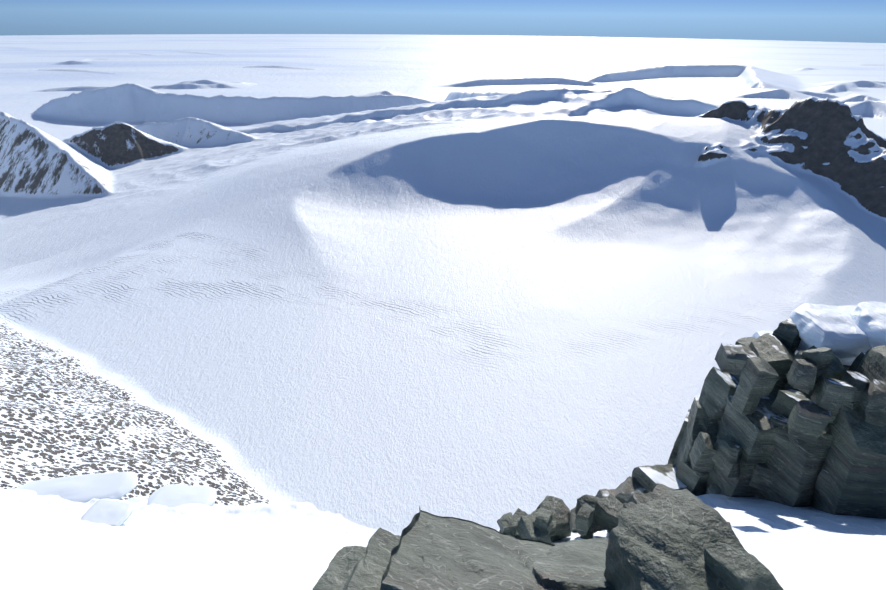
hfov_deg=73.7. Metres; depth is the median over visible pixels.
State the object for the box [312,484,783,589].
rock slab
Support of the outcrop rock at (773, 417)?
on the snow ground at (51, 542)
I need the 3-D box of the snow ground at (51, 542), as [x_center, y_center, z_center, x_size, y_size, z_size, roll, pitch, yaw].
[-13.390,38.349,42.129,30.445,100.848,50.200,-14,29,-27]
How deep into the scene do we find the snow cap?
10.59 m
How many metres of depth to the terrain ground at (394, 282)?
2974.61 m
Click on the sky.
(860, 21)
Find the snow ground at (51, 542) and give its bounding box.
[0,488,885,589]
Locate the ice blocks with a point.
(109, 491)
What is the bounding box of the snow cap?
[752,301,885,364]
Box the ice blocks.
[15,471,216,525]
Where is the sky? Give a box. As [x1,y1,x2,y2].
[0,0,885,42]
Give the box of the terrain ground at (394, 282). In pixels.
[0,34,885,534]
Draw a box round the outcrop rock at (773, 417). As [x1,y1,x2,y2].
[595,318,885,518]

